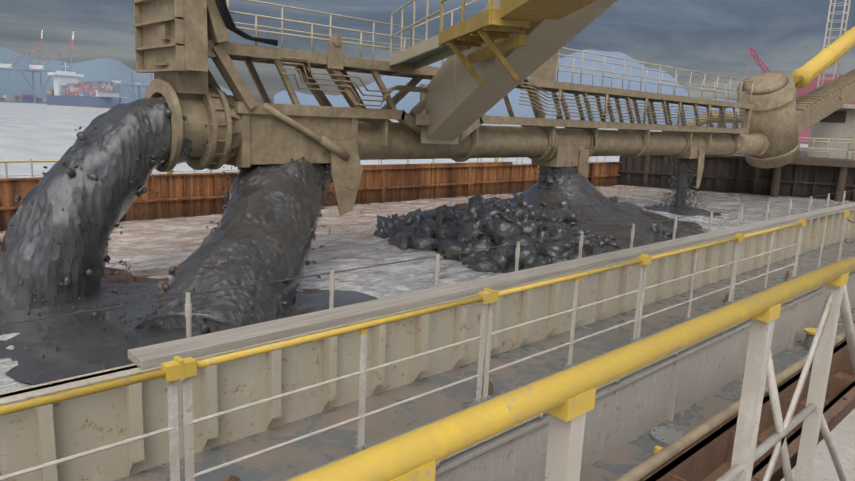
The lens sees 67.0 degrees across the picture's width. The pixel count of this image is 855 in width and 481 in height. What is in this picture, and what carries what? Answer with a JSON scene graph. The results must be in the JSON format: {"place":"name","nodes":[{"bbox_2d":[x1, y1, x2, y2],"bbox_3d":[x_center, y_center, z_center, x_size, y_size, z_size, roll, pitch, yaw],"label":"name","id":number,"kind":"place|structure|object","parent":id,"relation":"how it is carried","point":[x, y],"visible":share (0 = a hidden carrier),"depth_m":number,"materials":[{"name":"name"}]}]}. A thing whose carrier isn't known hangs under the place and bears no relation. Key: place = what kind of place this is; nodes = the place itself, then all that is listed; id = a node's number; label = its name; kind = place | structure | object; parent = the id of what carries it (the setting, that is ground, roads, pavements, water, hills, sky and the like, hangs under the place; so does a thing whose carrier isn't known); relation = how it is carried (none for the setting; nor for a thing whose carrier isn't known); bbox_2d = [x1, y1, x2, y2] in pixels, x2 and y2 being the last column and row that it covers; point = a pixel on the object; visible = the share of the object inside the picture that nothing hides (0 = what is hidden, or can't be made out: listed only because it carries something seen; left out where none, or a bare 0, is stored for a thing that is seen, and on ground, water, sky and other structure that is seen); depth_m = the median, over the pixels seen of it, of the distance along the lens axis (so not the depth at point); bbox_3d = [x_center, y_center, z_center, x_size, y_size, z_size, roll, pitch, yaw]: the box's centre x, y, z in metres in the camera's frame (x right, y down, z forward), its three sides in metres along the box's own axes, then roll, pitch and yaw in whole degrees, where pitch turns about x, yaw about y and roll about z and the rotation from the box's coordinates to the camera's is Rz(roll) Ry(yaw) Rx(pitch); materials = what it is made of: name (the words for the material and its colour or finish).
{"place":"outdoors","nodes":[
{"label":"outdoors","id":0,"kind":"place"},
{"bbox_2d":[0,100,46,103],"bbox_3d":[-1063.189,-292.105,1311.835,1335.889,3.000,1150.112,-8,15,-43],"label":"quay apron","id":1,"kind":"object","parent":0,"point":[22,102],"visible":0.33,"depth_m":1182.23,"materials":[{"name":"grey concrete"}]},
{"bbox_2d":[0,29,43,101],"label":"port crane","id":2,"kind":"object","parent":1,"relation":"on","point":[8,67],"visible":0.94,"depth_m":972.35,"materials":[{"name":"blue metal"}]},
{"bbox_2d":[25,31,74,102],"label":"port crane","id":3,"kind":"object","parent":1,"relation":"on","point":[36,68],"visible":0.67,"depth_m":968.69,"materials":[{"name":"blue metal"}]},
{"bbox_2d":[0,95,130,103],"bbox_3d":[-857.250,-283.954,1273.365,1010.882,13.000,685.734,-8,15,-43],"label":"container yard stacks","id":4,"kind":"object","parent":1,"relation":"on","point":[20,97],"visible":0.27,"depth_m":1299.87,"materials":[{"name":"multicoloured metal"}]},
{"bbox_2d":[112,71,148,103],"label":"port crane","id":5,"kind":"object","parent":1,"relation":"on","point":[118,83],"visible":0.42,"depth_m":1458.97,"materials":[{"name":"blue metal"}]},
{"bbox_2d":[133,74,152,99],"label":"port crane","id":6,"kind":"object","parent":1,"relation":"on","point":[138,83],"visible":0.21,"depth_m":1510.21,"materials":[{"name":"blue metal"}]},
{"bbox_2d":[0,46,233,102],"bbox_3d":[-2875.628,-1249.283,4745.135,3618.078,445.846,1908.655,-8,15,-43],"label":"hills","id":7,"kind":"structure","parent":0,"point":[106,69],"depth_m":4427.63,"materials":[{"name":"blue"}]},
{"bbox_2d":[0,162,621,231],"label":"hopper wall","id":8,"kind":"structure","parent":0,"point":[188,194],"depth_m":26.20,"materials":[{"name":"brown metal"}]},
{"bbox_2d":[4,156,605,177],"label":"railing posts","id":9,"kind":"object","parent":8,"relation":"on","point":[31,169],"visible":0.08,"depth_m":22.02,"materials":[{"name":"grey metal"}]},
{"bbox_2d":[0,158,496,173],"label":"yellow railing","id":10,"kind":"object","parent":9,"relation":"on","point":[171,171],"visible":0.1,"depth_m":18.93,"materials":[{"name":"metal"}]},
{"bbox_2d":[0,108,704,368],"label":"mud spray","id":11,"kind":"object","parent":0,"point":[70,172],"visible":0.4,"depth_m":11.46,"materials":[{"name":"grey soil"}]},
{"bbox_2d":[0,102,807,177],"bbox_3d":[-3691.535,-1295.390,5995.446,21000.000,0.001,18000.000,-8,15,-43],"label":"water","id":12,"kind":"structure","parent":0,"point":[32,131],"depth_m":92.13,"materials":[{"name":"liquid"}]},
{"bbox_2d":[46,62,127,107],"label":"container ship","id":13,"kind":"object","parent":12,"relation":"on","point":[69,89],"visible":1,"depth_m":812.93,"materials":[{"name":"blue"}]},
{"bbox_2d":[746,47,769,73],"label":"crane boom","id":14,"kind":"object","parent":12,"relation":"on","point":[755,56],"visible":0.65,"depth_m":369.80,"materials":[{"name":"red metal"}]},
{"bbox_2d":[790,74,854,143],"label":"red ship","id":15,"kind":"object","parent":12,"relation":"on","point":[812,86],"visible":0.04,"depth_m":344.46,"materials":[{"name":"red metal"}]},
{"bbox_2d":[0,190,853,325],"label":"cable","id":16,"kind":"object","parent":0,"point":[338,271],"visible":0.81,"depth_m":6.56,"materials":[{"name":"grey metal"}]},
{"bbox_2d":[0,209,854,480],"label":"hopper side wall","id":17,"kind":"structure","parent":0,"point":[33,437],"depth_m":6.29,"materials":[{"name":"beige metal"}]},
{"bbox_2d":[128,202,854,369],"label":"coaming top plank","id":18,"kind":"object","parent":17,"relation":"on","point":[149,356],"visible":1,"depth_m":6.96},
{"bbox_2d":[185,191,845,337],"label":"posts","id":19,"kind":"object","parent":17,"relation":"on","point":[188,310],"visible":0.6,"depth_m":8.89,"materials":[{"name":"grey metal"}]},
{"bbox_2d":[0,185,854,392],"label":"hopper water","id":20,"kind":"structure","parent":0,"point":[158,248],"depth_m":17.49,"materials":[{"name":"grey liquid"}]},
{"bbox_2d":[0,97,199,309],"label":"dredged slurry stream","id":21,"kind":"structure","parent":20,"relation":"in","point":[96,210],"depth_m":11.07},
{"bbox_2d":[0,205,720,384],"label":"churned mud patches","id":22,"kind":"object","parent":20,"relation":"on","point":[86,340],"visible":0.33,"depth_m":9.81,"materials":[{"name":"grey soil"}]},
{"bbox_2d":[408,171,707,272],"bbox_3d":[4.236,-1.456,22.158,15.600,2.088,13.000,-8,15,-43],"label":"mud pile","id":23,"kind":"object","parent":20,"relation":"on","point":[602,214],"visible":0.33,"depth_m":20.35,"materials":[{"name":"grey soil"}]},
{"bbox_2d":[373,192,675,272],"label":"mud clods","id":24,"kind":"object","parent":23,"relation":"on","point":[479,222],"visible":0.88,"depth_m":17.52,"materials":[{"name":"grey soil"}]},
{"bbox_2d":[0,0,854,102],"label":"sky","id":25,"kind":"structure","parent":0,"point":[714,37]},
{"bbox_2d":[133,0,753,215],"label":"loading gantry frame","id":26,"kind":"object","parent":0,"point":[178,43],"visible":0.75,"depth_m":14.00,"materials":[{"name":"beige metal"}]},
{"bbox_2d":[134,156,330,330],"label":"mud stream","id":27,"kind":"structure","parent":26,"relation":"attached to","point":[265,227],"depth_m":11.19,"materials":[{"name":"grey soil"}]},
{"bbox_2d":[215,0,277,45],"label":"hose","id":28,"kind":"object","parent":26,"relation":"attached to","point":[224,12],"visible":1,"depth_m":12.08,"materials":[{"name":"black"}]},
{"bbox_2d":[312,164,331,232],"bbox_3d":[-2.697,-1.016,14.753,0.970,1.450,1.500,-8,15,-43],"label":"gate flap","id":29,"kind":"object","parent":26,"relation":"attached to","point":[327,180],"visible":0.07,"depth_m":14.47,"materials":[{"name":"metal"}]},
{"bbox_2d":[389,0,470,68],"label":"railing","id":30,"kind":"object","parent":26,"relation":"attached to","point":[427,45],"visible":0.83,"depth_m":13.39,"materials":[{"name":"beige metal"}]},
{"bbox_2d":[402,31,496,63],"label":"walkway","id":31,"kind":"structure","parent":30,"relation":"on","point":[423,57],"depth_m":13.81,"materials":[{"name":"brown metal"}]},
{"bbox_2d":[156,90,736,164],"bbox_3d":[4.622,-3.496,21.465,26.680,1.520,1.560,-8,15,-43],"label":"discharge pipe","id":32,"kind":"object","parent":26,"relation":"attached to","point":[404,141],"visible":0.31,"depth_m":17.68,"materials":[{"name":"beige metal"}]},
{"bbox_2d":[226,0,753,103],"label":"gantry railings","id":33,"kind":"object","parent":26,"relation":"on","point":[256,30],"visible":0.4,"depth_m":16.61,"materials":[{"name":"beige metal"}]},
{"bbox_2d":[281,56,743,127],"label":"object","id":34,"kind":"object","parent":26,"relation":"attached to","point":[389,91],"visible":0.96,"depth_m":19.71,"materials":[{"name":"beige paint"}]},
{"bbox_2d":[420,0,616,144],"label":"boom","id":35,"kind":"object","parent":26,"relation":"attached to","point":[459,99],"visible":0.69,"depth_m":12.27,"materials":[{"name":"beige paint"}]},
{"bbox_2d":[438,0,596,85],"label":"yellow platform","id":36,"kind":"structure","parent":35,"relation":"attached to","point":[507,18],"depth_m":9.47,"materials":[{"name":"paint"}]},
{"bbox_2d":[537,166,577,187],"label":"mud stream","id":37,"kind":"structure","parent":26,"relation":"attached to","point":[551,181],"depth_m":20.95,"materials":[{"name":"grey soil"}]},
{"bbox_2d":[675,158,687,206],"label":"mud stream","id":38,"kind":"structure","parent":26,"relation":"attached to","point":[682,185],"depth_m":27.66,"materials":[{"name":"grey soil"}]},
{"bbox_2d":[735,72,798,167],"bbox_3d":[16.766,-6.074,32.567,6.770,4.906,2.560,-8,15,-43],"label":"swivel housing","id":39,"kind":"object","parent":26,"relation":"attached to","point":[778,128],"visible":0.88,"depth_m":32.16,"materials":[{"name":"beige metal"}]},
{"bbox_2d":[737,69,854,159],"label":"swivel arm","id":40,"kind":"object","parent":39,"relation":"attached to","point":[820,103],"visible":0.54,"depth_m":37.07},
{"bbox_2d":[791,26,854,87],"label":"hydraulic cylinder barrel","id":41,"kind":"object","parent":40,"relation":"attached to","point":[819,63],"visible":0.9,"depth_m":36.90,"materials":[{"name":"yellow metal"}]},
{"bbox_2d":[794,75,803,85],"bbox_3d":[18.561,-7.832,33.884,5.591,2.119,0.380,-8,15,-43],"label":"hydraulic cylinder rod","id":42,"kind":"object","parent":41,"relation":"in","point":[798,79],"visible":0.17,"depth_m":34.99,"materials":[{"name":"yellow metal"}]},
{"bbox_2d":[114,236,854,480],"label":"walkway deck","id":43,"kind":"structure","parent":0,"point":[296,458],"depth_m":7.00,"materials":[{"name":"grey metal"}]},
{"bbox_2d":[223,270,788,480],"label":"deck pad eyes","id":44,"kind":"object","parent":43,"relation":"on","point":[230,477],"visible":0.65,"depth_m":7.05},
{"bbox_2d":[352,266,821,453],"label":"railing sockets","id":45,"kind":"object","parent":43,"relation":"on","point":[357,448],"visible":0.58,"depth_m":7.54,"materials":[{"name":"metal"}]},
{"bbox_2d":[274,59,703,125],"bbox_3d":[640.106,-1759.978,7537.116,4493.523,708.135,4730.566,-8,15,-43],"label":"hills","id":46,"kind":"structure","parent":0,"point":[409,102],"depth_m":6762.95,"materials":[{"name":"blue"}]},
{"bbox_2d":[514,49,740,127],"bbox_3d":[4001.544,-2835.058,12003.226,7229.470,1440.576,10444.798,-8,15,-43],"label":"hills","id":47,"kind":"structure","parent":0,"point":[563,76],"depth_m":11201.82,"materials":[{"name":"blue"}]},
{"bbox_2d":[545,284,843,480],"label":"railing posts","id":48,"kind":"object","parent":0,"point":[564,451],"visible":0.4,"depth_m":2.20,"materials":[{"name":"white metal"}]},
{"bbox_2d":[580,308,854,480],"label":"deck","id":49,"kind":"structure","parent":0,"point":[621,461],"depth_m":9.33,"materials":[{"name":"grey metal"}]},
{"bbox_2d":[435,272,854,480],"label":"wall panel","id":50,"kind":"object","parent":49,"relation":"on","point":[623,412],"visible":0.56,"depth_m":8.70,"materials":[{"name":"grey paint"}]},
{"bbox_2d":[282,254,854,480],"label":"deck edge beam","id":51,"kind":"structure","parent":50,"relation":"on","point":[853,255],"depth_m":7.10,"materials":[{"name":"grey metal"}]},
{"bbox_2d":[0,221,826,480],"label":"railing posts","id":52,"kind":"object","parent":51,"relation":"on","point":[172,428],"visible":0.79,"depth_m":5.44,"materials":[{"name":"white metal"}]},
{"bbox_2d":[0,222,801,415],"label":"yellow railing","id":53,"kind":"object","parent":52,"relation":"attached to","point":[71,394],"visible":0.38,"depth_m":4.88,"materials":[{"name":"yellow metal"}]},
{"bbox_2d":[161,217,827,381],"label":"railing joint brackets","id":54,"kind":"object","parent":52,"relation":"attached to","point":[179,368],"visible":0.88,"depth_m":4.28,"materials":[{"name":"yellow metal"}]},
{"bbox_2d":[837,217,846,260],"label":"chain posts","id":55,"kind":"object","parent":51,"relation":"on","point":[842,238],"visible":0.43,"depth_m":14.67,"materials":[{"name":"white metal"}]},
{"bbox_2d":[843,210,849,216],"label":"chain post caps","id":56,"kind":"object","parent":55,"relation":"on","point":[846,213],"visible":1,"depth_m":14.54,"materials":[{"name":"yellow metal"}]},
{"bbox_2d":[436,270,854,467],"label":"conduit pipe","id":57,"kind":"object","parent":50,"relation":"on","point":[541,416],"visible":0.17,"depth_m":7.91,"materials":[{"name":"yellow metal"}]},
{"bbox_2d":[650,333,814,445],"bbox_3d":[5.421,2.257,10.728,6.330,0.320,0.520,-8,15,-43],"label":"deck fitting","id":58,"kind":"object","parent":49,"relation":"on","point":[664,435],"visible":0.58,"depth_m":8.84,"materials":[{"name":"grey paint"}]},
{"bbox_2d":[653,328,816,453],"bbox_3d":[5.349,2.252,10.581,6.707,0.340,0.430,-8,15,-43],"label":"yellow vent cap","id":59,"kind":"object","parent":49,"relation":"on","point":[657,448],"visible":0.46,"depth_m":12.58,"materials":[{"name":"paint"}]},
{"bbox_2d":[640,339,854,480],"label":"rusty trough girder","id":60,"kind":"object","parent":49,"relation":"on","point":[708,457],"visible":0.56,"depth_m":8.07,"materials":[{"name":"brown metal"}]},
{"bbox_2d":[615,323,854,480],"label":"pipe","id":61,"kind":"object","parent":60,"relation":"on","point":[645,468],"visible":0.8,"depth_m":7.49,"materials":[{"name":"beige metal"}]},
{"bbox_2d":[780,408,854,480],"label":"deck locker","id":62,"kind":"object","parent":49,"relation":"on","point":[842,432],"visible":0.83,"depth_m":6.68,"materials":[{"name":"white metal"}]},
{"bbox_2d":[618,155,854,200],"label":"hopper wall","id":63,"kind":"structure","parent":0,"point":[731,174],"depth_m":36.99,"materials":[{"name":"brown metal"}]},
{"bbox_2d":[799,140,854,158],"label":"railing","id":64,"kind":"object","parent":63,"relation":"on","point":[830,147],"visible":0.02,"depth_m":35.77,"materials":[{"name":"white metal"}]},
{"bbox_2d":[711,148,851,159],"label":"fore deck","id":65,"kind":"structure","parent":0,"point":[803,154],"depth_m":43.18,"materials":[{"name":"beige metal"}]},
{"bbox_2d":[687,111,740,125],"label":"fore deck pipework","id":66,"kind":"object","parent":65,"relation":"on","point":[727,119],"visible":0.02,"depth_m":40.97,"materials":[{"name":"beige paint"}]},
{"bbox_2d":[770,157,854,200],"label":"platform","id":67,"kind":"structure","parent":65,"relation":"on","point":[843,165],"depth_m":35.20,"materials":[{"name":"metal"}]},
{"bbox_2d":[799,137,854,159],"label":"railing","id":68,"kind":"object","parent":67,"relation":"on","point":[828,148],"visible":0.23,"depth_m":35.12,"materials":[{"name":"white metal"}]},
{"bbox_2d":[807,0,850,153],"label":"lattice mast","id":69,"kind":"object","parent":65,"relation":"on","point":[831,28],"visible":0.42,"depth_m":44.65,"materials":[{"name":"metal"}]},
{"bbox_2d":[808,104,854,159],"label":"ship superstructure","id":70,"kind":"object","parent":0,"point":[834,130],"depth_m":40.53,"materials":[{"name":"grey paint"}]},
{"bbox_2d":[820,111,846,122],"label":"deck house louvre","id":71,"kind":"object","parent":70,"relation":"attached to","point":[837,116],"visible":0.65,"depth_m":40.35,"materials":[{"name":"metal"}]},
{"bbox_3d":[0.589,3.073,-0.195,6.400,2.380,3.700,-8,15,-43],"label":"camera platform","id":72,"kind":"object","parent":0,"visible":0},
{"bbox_2d":[716,284,854,480],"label":"railing braces","id":73,"kind":"object","parent":72,"relation":"on","point":[777,438],"visible":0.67,"depth_m":2.58,"materials":[{"name":"white metal"}]},
{"bbox_2d":[287,256,854,480],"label":"yellow handrail pipe","id":74,"kind":"object","parent":73,"relation":"attached to","point":[402,454],"visible":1,"depth_m":1.27,"materials":[{"name":"metal"}]},
{"bbox_2d":[389,272,848,480],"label":"yellow railing saddles","id":75,"kind":"object","parent":73,"relation":"attached to","point":[574,407],"visible":0.4,"depth_m":1.35,"materials":[{"name":"paint"}]}
]}

